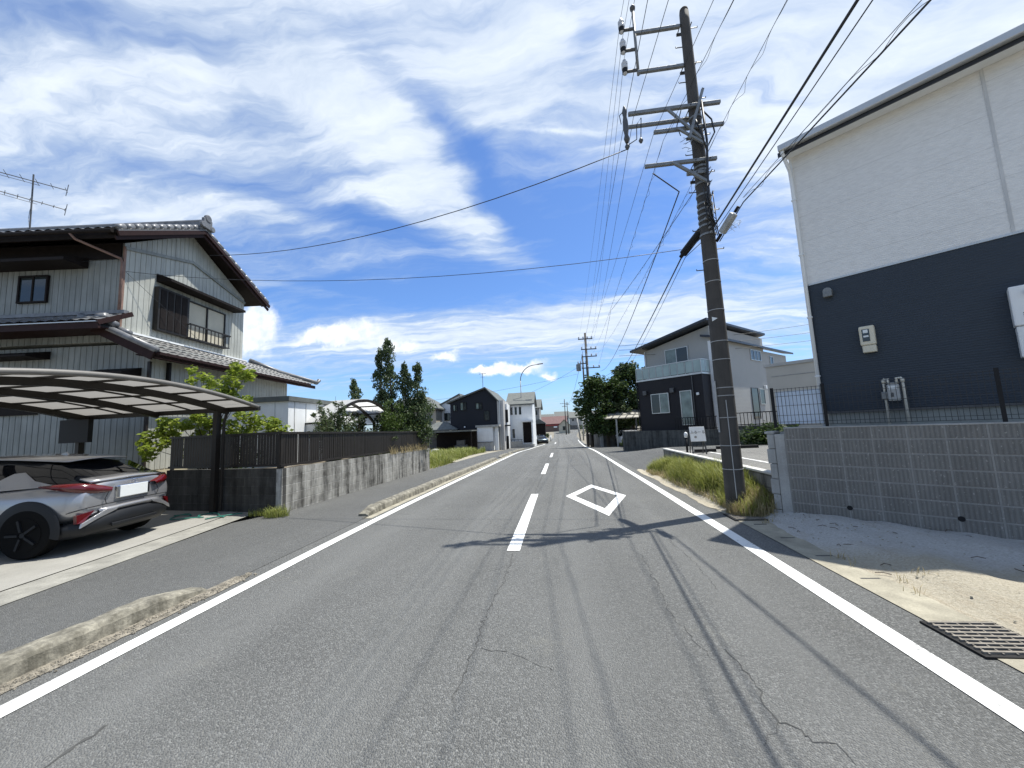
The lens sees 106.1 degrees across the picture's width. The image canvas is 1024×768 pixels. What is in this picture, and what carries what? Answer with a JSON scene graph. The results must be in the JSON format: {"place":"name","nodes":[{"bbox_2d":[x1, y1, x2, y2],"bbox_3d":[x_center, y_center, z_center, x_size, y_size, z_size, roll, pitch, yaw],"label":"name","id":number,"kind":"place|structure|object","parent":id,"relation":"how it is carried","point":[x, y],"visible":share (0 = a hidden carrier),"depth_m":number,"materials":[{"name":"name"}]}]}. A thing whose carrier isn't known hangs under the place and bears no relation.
{"place":"outdoors","nodes":[
{"label":"outdoors","id":0,"kind":"place"},
{"bbox_2d":[0,444,541,653],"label":"sidewalk","id":1,"kind":"structure","parent":0,"point":[211,558],"depth_m":5.09,"materials":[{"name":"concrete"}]},
{"bbox_2d":[0,512,252,605],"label":"drain channel","id":2,"kind":"object","parent":1,"relation":"on","point":[25,590],"visible":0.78,"depth_m":5.23,"materials":[{"name":"concrete"}]},
{"bbox_2d":[260,504,289,517],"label":"wall foot weeds","id":3,"kind":"object","parent":1,"relation":"on","point":[275,513],"depth_m":7.84,"materials":[{"name":"green plant"}]},
{"bbox_2d":[162,453,381,499],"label":"garden soil","id":4,"kind":"structure","parent":0,"point":[296,465],"depth_m":11.99,"materials":[{"name":"brown soil"}]},
{"bbox_2d":[135,361,293,468],"bbox_3d":[-7.514,0.925,9.985,3.831,3.086,1.311,-2,-6,-4],"label":"leafy shrub","id":5,"kind":"object","parent":4,"relation":"on","point":[163,432],"visible":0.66,"depth_m":9.85,"materials":[{"name":"green plant"}]},
{"bbox_2d":[207,396,332,468],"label":"storage shed","id":6,"kind":"structure","parent":4,"relation":"on","point":[293,412],"depth_m":11.98,"materials":[{"name":"white paint"}]},
{"bbox_2d":[308,397,363,461],"bbox_3d":[-5.450,1.622,11.989,1.632,2.455,1.803,4,-9,-44],"label":"feathery shrub","id":7,"kind":"object","parent":4,"relation":"on","point":[329,425],"visible":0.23,"depth_m":11.86,"materials":[{"name":"green plant"}]},
{"bbox_2d":[305,399,387,430],"bbox_3d":[-8.220,2.083,15.585,5.035,2.680,5.457,-3,-6,7],"label":"carport","id":8,"kind":"object","parent":4,"relation":"on","point":[370,409],"visible":0.29,"depth_m":16.61,"materials":[{"name":"white plastic"}]},
{"bbox_2d":[345,378,372,431],"bbox_3d":[-6.891,1.601,17.420,1.349,3.940,1.137,-3,-6,7],"label":"columnar conifer","id":9,"kind":"object","parent":4,"relation":"on","point":[355,391],"visible":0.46,"depth_m":17.51,"materials":[{"name":"green plant"}]},
{"bbox_2d":[370,347,390,430],"bbox_3d":[-6.136,0.903,18.145,1.448,5.408,1.413,-3,-6,7],"label":"columnar conifer","id":10,"kind":"object","parent":4,"relation":"on","point":[377,375],"visible":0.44,"depth_m":18.12,"materials":[{"name":"green plant"}]},
{"bbox_2d":[376,337,406,451],"bbox_3d":[-5.470,0.618,17.756,1.680,5.829,1.638,-8,-9,42],"label":"columnar conifer","id":11,"kind":"object","parent":4,"relation":"on","point":[389,373],"visible":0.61,"depth_m":17.87,"materials":[{"name":"green plant"}]},
{"bbox_2d":[379,398,406,451],"bbox_3d":[-5.056,1.961,16.180,1.166,2.829,1.255,-9,-9,43],"label":"round conifer","id":12,"kind":"object","parent":4,"relation":"on","point":[388,425],"visible":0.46,"depth_m":16.13,"materials":[{"name":"green plant"}]},
{"bbox_2d":[373,389,436,443],"bbox_3d":[-5.014,1.882,17.942,3.173,3.252,1.632,-3,-6,7],"label":"garden bush","id":13,"kind":"object","parent":4,"relation":"on","point":[423,400],"visible":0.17,"depth_m":17.73,"materials":[{"name":"green plant"}]},
{"bbox_2d":[393,360,426,450],"bbox_3d":[-4.891,1.197,17.803,1.600,4.637,1.365,3,-8,-40],"label":"columnar conifer","id":14,"kind":"object","parent":4,"relation":"on","point":[407,377],"visible":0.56,"depth_m":17.79,"materials":[{"name":"green plant"}]},
{"bbox_2d":[399,406,431,451],"bbox_3d":[-4.588,2.221,17.191,1.631,2.544,1.771,-7,-8,35],"label":"garden bush","id":15,"kind":"object","parent":4,"relation":"on","point":[411,426],"visible":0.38,"depth_m":17.04,"materials":[{"name":"green plant"}]},
{"bbox_2d":[400,361,437,454],"bbox_3d":[-4.357,1.198,17.704,1.578,4.561,1.715,1,-7,-27],"label":"columnar conifer","id":16,"kind":"object","parent":4,"relation":"on","point":[417,377],"visible":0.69,"depth_m":17.57,"materials":[{"name":"green plant"}]},
{"bbox_2d":[0,427,639,596],"bbox_3d":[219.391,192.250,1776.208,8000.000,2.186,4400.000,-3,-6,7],"label":"ground","id":17,"kind":"structure","parent":0,"point":[550,433],"depth_m":7.21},
{"bbox_2d":[0,587,205,684],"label":"kerb","id":18,"kind":"structure","parent":17,"relation":"on","point":[26,658],"depth_m":3.10,"materials":[{"name":"concrete"}]},
{"bbox_2d":[0,510,235,590],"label":"forecourt","id":19,"kind":"structure","parent":17,"relation":"on","point":[65,554],"depth_m":6.07,"materials":[{"name":"concrete"}]},
{"bbox_2d":[0,452,168,559],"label":"parked car","id":20,"kind":"object","parent":19,"relation":"on","point":[48,502],"visible":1,"depth_m":5.85,"materials":[{"name":"silver metal"}]},
{"bbox_2d":[0,368,260,513],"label":"carport","id":21,"kind":"object","parent":19,"relation":"on","point":[80,401],"visible":1,"depth_m":8.10,"materials":[{"name":"brown aluminium"},{"name":"translucent polycarbonate"}]},
{"bbox_2d":[169,512,242,519],"bbox_3d":[-6.485,2.768,8.078,1.547,0.038,0.607,-3,-6,7],"label":"garden hose","id":22,"kind":"object","parent":19,"relation":"on","point":[199,516],"visible":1,"depth_m":7.98,"materials":[{"name":"rubber"}]},
{"bbox_2d":[0,215,320,473],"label":"tiled house","id":23,"kind":"structure","parent":17,"relation":"on","point":[63,306],"depth_m":10.68,"materials":[{"name":"metal"}]},
{"bbox_2d":[15,275,49,303],"bbox_3d":[-13.185,-2.604,10.591,0.820,0.780,0.060,-3,-6,0],"label":"window","id":24,"kind":"structure","parent":23,"relation":"in","point":[31,289],"depth_m":10.58,"materials":[{"name":"black glass"}]},
{"bbox_2d":[0,169,68,244],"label":"tv aerial","id":25,"kind":"object","parent":23,"relation":"attached to","point":[31,202],"visible":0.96,"depth_m":13.06,"materials":[{"name":"metal"}]},
{"bbox_2d":[184,301,225,348],"bbox_3d":[-10.687,-2.043,13.455,0.080,1.300,1.680,-3,-6,0],"label":"window","id":26,"kind":"structure","parent":23,"relation":"in","point":[200,315],"depth_m":13.46,"materials":[{"name":"grey glass"}]},
{"bbox_2d":[126,249,680,280],"bbox_3d":[-3.694,-2.894,9.175,14.376,1.465,0.012,-4,-7,12],"label":"overhead wire","id":27,"kind":"object","parent":23,"relation":"attached to","point":[421,277],"visible":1,"depth_m":8.70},
{"bbox_2d":[166,468,286,516],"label":"block wall","id":28,"kind":"structure","parent":17,"relation":"on","point":[250,489],"depth_m":8.60,"materials":[{"name":"grey concrete"}]},
{"bbox_2d":[168,431,284,469],"bbox_3d":[-6.617,1.555,8.841,3.360,0.789,0.100,-4,-7,15],"label":"slat fence","id":29,"kind":"object","parent":28,"relation":"on","point":[197,451],"visible":0.88,"depth_m":8.76,"materials":[{"name":"brown metal"}]},
{"bbox_2d":[276,448,429,512],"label":"block wall","id":30,"kind":"structure","parent":17,"relation":"on","point":[309,484],"depth_m":10.56,"materials":[{"name":"grey concrete"}]},
{"bbox_2d":[277,431,428,468],"bbox_3d":[-4.508,2.023,13.232,0.100,0.911,9.951,-3,-6,6],"label":"slat fence","id":31,"kind":"object","parent":30,"relation":"on","point":[301,448],"visible":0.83,"depth_m":10.52,"materials":[{"name":"brown metal"}]},
{"bbox_2d":[389,442,427,454],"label":"wall top weeds","id":32,"kind":"object","parent":30,"relation":"on","point":[393,451],"depth_m":15.64,"materials":[{"name":"brown plant"}]},
{"bbox_2d":[395,397,444,450],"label":"hip roof house","id":33,"kind":"structure","parent":17,"relation":"on","point":[436,416],"depth_m":49.58,"materials":[{"name":"stone"}]},
{"bbox_2d":[358,457,497,518],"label":"kerb","id":34,"kind":"structure","parent":17,"relation":"on","point":[371,509],"depth_m":10.00,"materials":[{"name":"concrete"}]},
{"bbox_2d":[421,422,457,449],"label":"tiled pavilion","id":35,"kind":"structure","parent":17,"relation":"on","point":[441,426],"depth_m":45.21,"materials":[{"name":"tile"}]},
{"bbox_2d":[439,393,463,422],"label":"white house","id":36,"kind":"structure","parent":17,"relation":"on","point":[446,417],"depth_m":51.32,"materials":[{"name":"paint"}]},
{"bbox_2d":[428,430,477,449],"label":"dark carport","id":37,"kind":"object","parent":17,"relation":"on","point":[446,440],"visible":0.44,"depth_m":42.05,"materials":[{"name":"metal"}]},
{"bbox_2d":[429,446,485,468],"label":"lot weeds","id":38,"kind":"object","parent":17,"relation":"on","point":[440,457],"visible":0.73,"depth_m":26.21,"materials":[{"name":"green plant"}]},
{"bbox_2d":[446,387,510,449],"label":"navy house","id":39,"kind":"structure","parent":17,"relation":"on","point":[481,406],"depth_m":44.78,"materials":[{"name":"dark siding"},{"name":"slate"},{"name":"white paint"}]},
{"bbox_2d":[475,424,500,450],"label":"shed","id":40,"kind":"structure","parent":17,"relation":"on","point":[488,436],"depth_m":42.52,"materials":[{"name":"white paint"}]},
{"bbox_2d":[506,392,536,447],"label":"white house","id":41,"kind":"structure","parent":17,"relation":"on","point":[522,418],"depth_m":48.56,"materials":[{"name":"paint"}]},
{"bbox_2d":[523,422,531,442],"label":"door","id":42,"kind":"structure","parent":41,"relation":"in","point":[527,431],"depth_m":48.24,"materials":[{"name":"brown wood"}]},
{"bbox_2d":[535,399,545,436],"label":"grey house","id":43,"kind":"structure","parent":17,"relation":"on","point":[540,427],"depth_m":69.55,"materials":[{"name":"stone"}]},
{"bbox_2d":[541,416,566,431],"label":"red roof house","id":44,"kind":"structure","parent":17,"relation":"on","point":[552,423],"depth_m":158.96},
{"bbox_2d":[568,412,581,424],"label":"house","id":45,"kind":"structure","parent":17,"relation":"on","point":[572,418],"depth_m":196.81,"materials":[{"name":"concrete"}]},
{"bbox_2d":[576,357,589,445],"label":"utility pole","id":46,"kind":"object","parent":17,"relation":"on","point":[578,366],"visible":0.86,"depth_m":42.04,"materials":[{"name":"concrete"}]},
{"bbox_2d":[578,333,599,446],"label":"utility pole","id":47,"kind":"object","parent":17,"relation":"on","point":[584,338],"visible":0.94,"depth_m":41.66,"materials":[{"name":"concrete"}]},
{"bbox_2d":[598,0,733,341],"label":"overhead wire","id":48,"kind":"object","parent":47,"relation":"attached to","point":[674,121],"visible":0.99,"depth_m":6.38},
{"bbox_2d":[598,0,787,352],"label":"overhead wire","id":49,"kind":"object","parent":47,"relation":"attached to","point":[716,134],"visible":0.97,"depth_m":6.78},
{"bbox_2d":[572,372,631,446],"bbox_3d":[9.071,2.720,39.142,5.978,7.692,5.325,-3,-6,7],"label":"broadleaf tree","id":50,"kind":"object","parent":17,"relation":"on","point":[597,395],"visible":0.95,"depth_m":38.28,"materials":[{"name":"green plant"}]},
{"bbox_2d":[595,400,631,446],"bbox_3d":[9.974,3.879,37.864,3.761,4.599,2.455,-3,-6,7],"label":"broadleaf bush","id":51,"kind":"object","parent":17,"relation":"on","point":[623,407],"visible":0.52,"depth_m":37.63,"materials":[{"name":"green plant"}]},
{"bbox_2d":[603,408,639,446],"bbox_3d":[11.142,4.282,37.643,4.520,3.805,3.980,-3,-6,7],"label":"lean to carport","id":52,"kind":"object","parent":17,"relation":"on","point":[633,413],"visible":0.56,"depth_m":37.13,"materials":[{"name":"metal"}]},
{"bbox_2d":[610,360,645,430],"bbox_3d":[12.521,2.054,40.297,5.405,9.012,5.311,4,-9,-44],"label":"broadleaf tree","id":53,"kind":"object","parent":17,"relation":"on","point":[627,372],"visible":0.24,"depth_m":39.49,"materials":[{"name":"green plant"}]},
{"bbox_2d":[618,4,745,508],"bbox_3d":[3.125,-2.696,7.127,1.867,10.060,0.449,-3,-6,7],"label":"utility pole","id":54,"kind":"object","parent":17,"relation":"on","point":[732,467],"visible":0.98,"depth_m":7.06,"materials":[{"name":"concrete"}]},
{"bbox_2d":[210,149,625,255],"bbox_3d":[-3.921,-4.329,10.151,13.430,1.104,0.018,-5,-7,23],"label":"overhead wire","id":55,"kind":"object","parent":54,"relation":"attached to","point":[437,216],"visible":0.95,"depth_m":9.09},
{"bbox_2d":[582,0,647,346],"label":"overhead wire","id":56,"kind":"object","parent":54,"relation":"attached to","point":[622,131],"visible":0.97,"depth_m":7.23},
{"bbox_2d":[591,0,668,346],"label":"overhead wire","id":57,"kind":"object","parent":54,"relation":"attached to","point":[630,134],"visible":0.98,"depth_m":7.41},
{"bbox_2d":[602,173,679,370],"bbox_3d":[6.381,-2.409,24.355,0.544,1.562,34.942,-4,-7,11],"label":"overhead wire","id":58,"kind":"object","parent":54,"relation":"attached to","point":[659,244],"visible":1,"depth_m":9.05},
{"bbox_2d":[587,0,713,345],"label":"overhead wire","id":59,"kind":"object","parent":54,"relation":"attached to","point":[653,134],"visible":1,"depth_m":7.03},
{"bbox_2d":[715,206,741,241],"bbox_3d":[3.777,-2.784,6.715,0.239,0.419,0.515,-2,-6,-3],"label":"cable splice case","id":60,"kind":"object","parent":54,"relation":"attached to","point":[727,224],"visible":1,"depth_m":6.65,"materials":[{"name":"grey plastic"}]},
{"bbox_2d":[606,0,858,375],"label":"overhead wire","id":61,"kind":"object","parent":54,"relation":"attached to","point":[813,70],"visible":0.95,"depth_m":4.39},
{"bbox_2d":[679,228,699,257],"bbox_3d":[3.473,-2.739,7.390,0.150,0.407,0.681,0,-7,-22],"label":"cable splice case","id":62,"kind":"object","parent":61,"relation":"hanging from","point":[688,247],"visible":0.67,"depth_m":7.40,"materials":[{"name":"black plastic"}]},
{"bbox_2d":[608,0,872,376],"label":"overhead wire","id":63,"kind":"object","parent":54,"relation":"attached to","point":[781,133],"visible":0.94,"depth_m":4.31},
{"bbox_2d":[719,0,931,241],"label":"overhead wire","id":64,"kind":"object","parent":54,"relation":"attached to","point":[887,46],"visible":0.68,"depth_m":4.29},
{"bbox_2d":[744,0,928,195],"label":"overhead wire","id":65,"kind":"object","parent":64,"relation":"attached to","point":[842,87],"visible":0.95,"depth_m":4.29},
{"bbox_2d":[663,448,773,494],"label":"wall","id":66,"kind":"structure","parent":17,"relation":"on","point":[763,477],"depth_m":7.09,"materials":[{"name":"grey concrete"}]},
{"bbox_2d":[764,431,782,512],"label":"block pier","id":67,"kind":"structure","parent":17,"relation":"on","point":[775,480],"depth_m":6.10,"materials":[{"name":"concrete"}]},
{"bbox_2d":[774,421,1023,539],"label":"block wall","id":68,"kind":"structure","parent":17,"relation":"on","point":[963,477],"depth_m":4.92,"materials":[{"name":"concrete"}]},
{"bbox_2d":[769,367,1023,427],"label":"fence","id":69,"kind":"object","parent":68,"relation":"on","point":[1000,392],"visible":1,"depth_m":5.04,"materials":[{"name":"black metal"}]},
{"bbox_2d":[775,388,823,423],"bbox_3d":[4.447,0.355,5.968,0.010,0.515,0.580,3,-8,-40],"label":"screen sheet","id":70,"kind":"object","parent":69,"relation":"attached to","point":[807,409],"visible":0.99,"depth_m":5.96,"materials":[{"name":"white plastic"}]},
{"bbox_2d":[0,429,1023,767],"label":"road","id":71,"kind":"structure","parent":0,"point":[354,649],"depth_m":2.63,"materials":[{"name":"grey asphalt"}]},
{"bbox_2d":[43,725,106,767],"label":"tar seam","id":72,"kind":"object","parent":71,"relation":"on","point":[82,740],"visible":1,"depth_m":2.07,"materials":[{"name":"grey asphalt"}]},
{"bbox_2d":[0,572,256,694],"bbox_3d":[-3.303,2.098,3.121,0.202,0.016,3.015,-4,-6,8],"label":"kerb gravel","id":73,"kind":"structure","parent":71,"relation":"on","point":[31,675],"depth_m":3.17,"materials":[{"name":"beige gravel"}]},
{"bbox_2d":[0,444,544,717],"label":"edge line","id":74,"kind":"object","parent":71,"relation":"on","point":[33,694],"visible":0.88,"depth_m":3.33,"materials":[{"name":"paint"}]},
{"bbox_2d":[364,453,513,517],"bbox_3d":[-1.358,3.970,18.590,0.223,0.406,22.801,-3,-6,7],"label":"edge gutter","id":75,"kind":"object","parent":71,"relation":"on","point":[395,505],"visible":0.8,"depth_m":9.94,"materials":[{"name":"concrete"}]},
{"bbox_2d":[507,494,537,550],"bbox_3d":[0.286,2.418,7.174,0.170,0.039,4.400,-3,-6,7],"label":"line","id":76,"kind":"object","parent":71,"relation":"on","point":[515,544],"visible":1,"depth_m":6.20,"materials":[{"name":"paint"}]},
{"bbox_2d":[567,485,625,515],"bbox_3d":[1.912,2.519,8.601,1.236,0.053,3.727,-1,-7,-11],"label":"diamond marking","id":77,"kind":"object","parent":71,"relation":"on","point":[613,504],"visible":1,"depth_m":8.14,"materials":[{"name":"paint"}]},
{"bbox_2d":[725,649,854,762],"bbox_3d":[1.456,1.790,2.205,0.166,0.001,0.939,-2,-6,-7],"label":"road crack","id":78,"kind":"object","parent":71,"relation":"on","point":[774,715],"visible":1,"depth_m":2.05,"materials":[{"name":"grey asphalt"}]},
{"bbox_2d":[578,440,1023,730],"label":"edge line","id":79,"kind":"object","parent":71,"relation":"on","point":[1006,709],"visible":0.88,"depth_m":2.75,"materials":[{"name":"paint"}]},
{"bbox_2d":[717,509,1023,672],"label":"gutter","id":80,"kind":"object","parent":71,"relation":"on","point":[926,608],"visible":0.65,"depth_m":3.56,"materials":[{"name":"concrete"}]},
{"bbox_2d":[723,513,767,520],"bbox_3d":[3.732,2.146,6.160,0.480,0.076,0.460,-3,-6,7],"label":"drain grate","id":81,"kind":"object","parent":80,"relation":"on","point":[736,517],"visible":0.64,"depth_m":6.02,"materials":[{"name":"metal"}]},
{"bbox_2d":[919,621,1023,659],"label":"drain grate","id":82,"kind":"object","parent":80,"relation":"on","point":[987,640],"visible":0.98,"depth_m":2.64,"materials":[{"name":"grey metal"}]},
{"bbox_2d":[0,0,1023,430],"label":"sky","id":83,"kind":"structure","parent":0,"point":[287,124],"materials":[{"name":"blue"}]},
{"bbox_2d":[592,445,767,470],"bbox_3d":[15.465,3.630,23.896,19.280,1.286,24.300,-3,-6,7],"label":"entry apron","id":84,"kind":"object","parent":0,"point":[641,459],"visible":0.27,"depth_m":17.82,"materials":[{"name":"concrete"}]},
{"bbox_2d":[738,424,797,444],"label":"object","id":85,"kind":"structure","parent":84,"relation":"on","point":[740,428],"depth_m":14.88,"materials":[{"name":"plant"}]},
{"bbox_2d":[737,411,778,425],"bbox_3d":[9.484,1.324,14.913,2.680,0.580,0.082,-5,-7,22],"label":"iron railing","id":86,"kind":"object","parent":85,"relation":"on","point":[748,424],"visible":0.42,"depth_m":14.93,"materials":[{"name":"black metal"}]},
{"bbox_2d":[739,420,798,444],"bbox_3d":[9.379,1.898,13.997,2.542,1.218,1.289,-5,-7,22],"label":"hedge","id":87,"kind":"object","parent":84,"relation":"on","point":[755,437],"visible":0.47,"depth_m":14.08,"materials":[{"name":"green plant"}]},
{"bbox_2d":[678,446,770,469],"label":"parking lot","id":88,"kind":"structure","parent":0,"point":[760,453],"depth_m":9.96,"materials":[{"name":"concrete"}]},
{"bbox_2d":[689,426,706,453],"bbox_3d":[5.293,1.613,11.007,0.400,0.781,0.367,-4,-7,11],"label":"sign board","id":89,"kind":"object","parent":88,"relation":"on","point":[696,434],"visible":1,"depth_m":10.91,"materials":[{"name":"white paint"}]},
{"bbox_2d":[763,358,832,426],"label":"flat roof building","id":90,"kind":"structure","parent":0,"point":[793,375],"depth_m":18.18,"materials":[{"name":"concrete"}]},
{"bbox_2d":[637,469,1023,635],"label":"sandy verge","id":91,"kind":"structure","parent":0,"point":[992,584],"depth_m":3.91,"materials":[{"name":"beige sand"}]},
{"bbox_2d":[645,453,758,507],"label":"verge grass","id":92,"kind":"structure","parent":91,"relation":"on","point":[699,476],"depth_m":8.82,"materials":[{"name":"green plant"}]},
{"bbox_2d":[717,476,773,515],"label":"pole foot weeds","id":93,"kind":"object","parent":91,"relation":"on","point":[755,486],"visible":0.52,"depth_m":6.33,"materials":[{"name":"green plant"}]},
{"bbox_2d":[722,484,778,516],"bbox_3d":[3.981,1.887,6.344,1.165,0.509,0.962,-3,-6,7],"label":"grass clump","id":94,"kind":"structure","parent":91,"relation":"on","point":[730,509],"depth_m":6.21,"materials":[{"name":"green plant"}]},
{"bbox_2d":[762,509,929,595],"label":"stray weeds","id":95,"kind":"object","parent":91,"relation":"on","point":[855,561],"visible":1,"depth_m":3.98,"materials":[{"name":"green plant"}]},
{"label":"garden ground","id":96,"kind":"structure","parent":0,"visible":0},
{"bbox_2d":[622,429,719,450],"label":"garden wall","id":97,"kind":"structure","parent":96,"relation":"on","point":[638,440],"depth_m":23.97,"materials":[{"name":"grey concrete"}]},
{"bbox_2d":[675,416,717,429],"bbox_3d":[10.881,2.225,21.977,0.043,0.740,3.336,2,-8,-37],"label":"iron railing","id":98,"kind":"object","parent":97,"relation":"on","point":[683,428],"visible":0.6,"depth_m":22.30,"materials":[{"name":"black metal"}]},
{"bbox_2d":[630,318,792,430],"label":"house","id":99,"kind":"structure","parent":96,"relation":"on","point":[676,372],"depth_m":25.05,"materials":[{"name":"grey"}]},
{"bbox_2d":[651,393,669,413],"bbox_3d":[9.565,1.256,24.835,0.060,1.280,1.260,2,-8,-37],"label":"window","id":100,"kind":"structure","parent":99,"relation":"in","point":[660,403],"depth_m":24.81,"materials":[{"name":"grey glass"}]},
{"bbox_2d":[664,346,688,375],"bbox_3d":[10.753,-1.423,25.089,0.060,1.850,1.600,2,-8,-37],"label":"window","id":101,"kind":"structure","parent":99,"relation":"in","point":[679,354],"depth_m":25.10,"materials":[{"name":"glass"}]},
{"bbox_2d":[679,390,694,424],"bbox_3d":[10.638,1.439,23.395,0.060,2.100,0.750,2,-8,-37],"label":"window","id":102,"kind":"structure","parent":99,"relation":"in","point":[686,401],"depth_m":23.39,"materials":[{"name":"grey glass"}]},
{"bbox_2d":[749,349,761,360],"bbox_3d":[17.288,-2.027,27.290,1.700,0.750,0.060,2,-8,-37],"label":"window","id":103,"kind":"structure","parent":99,"relation":"in","point":[755,355],"depth_m":27.23,"materials":[{"name":"white glass"}]},
{"bbox_2d":[751,387,761,418],"bbox_3d":[16.751,1.323,26.403,1.100,2.150,0.060,2,-8,-37],"label":"window","id":104,"kind":"structure","parent":99,"relation":"in","point":[754,391],"depth_m":26.39,"materials":[{"name":"glass"}]},
{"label":"plot ground","id":105,"kind":"structure","parent":0,"visible":0},
{"bbox_2d":[777,23,1023,425],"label":"town house","id":106,"kind":"structure","parent":105,"relation":"on","point":[907,200],"depth_m":5.55,"materials":[{"name":"white"}]},
{"bbox_2d":[858,325,877,352],"bbox_3d":[5.472,-0.687,5.915,0.115,0.410,0.180,3,-8,-40],"label":"electric meter","id":107,"kind":"object","parent":106,"relation":"attached to","point":[868,339],"visible":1,"depth_m":5.88,"materials":[{"name":"beige plastic"}]},
{"bbox_2d":[881,377,910,424],"bbox_3d":[5.579,0.307,5.595,0.115,0.815,0.263,3,-8,-40],"label":"gas meter","id":108,"kind":"object","parent":106,"relation":"attached to","point":[892,391],"visible":0.78,"depth_m":5.58,"materials":[{"name":"metal"}]},
{"bbox_2d":[1007,285,1023,357],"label":"water heater","id":109,"kind":"object","parent":106,"relation":"attached to","point":[1015,295],"visible":1,"depth_m":4.76,"materials":[{"name":"white paint"}]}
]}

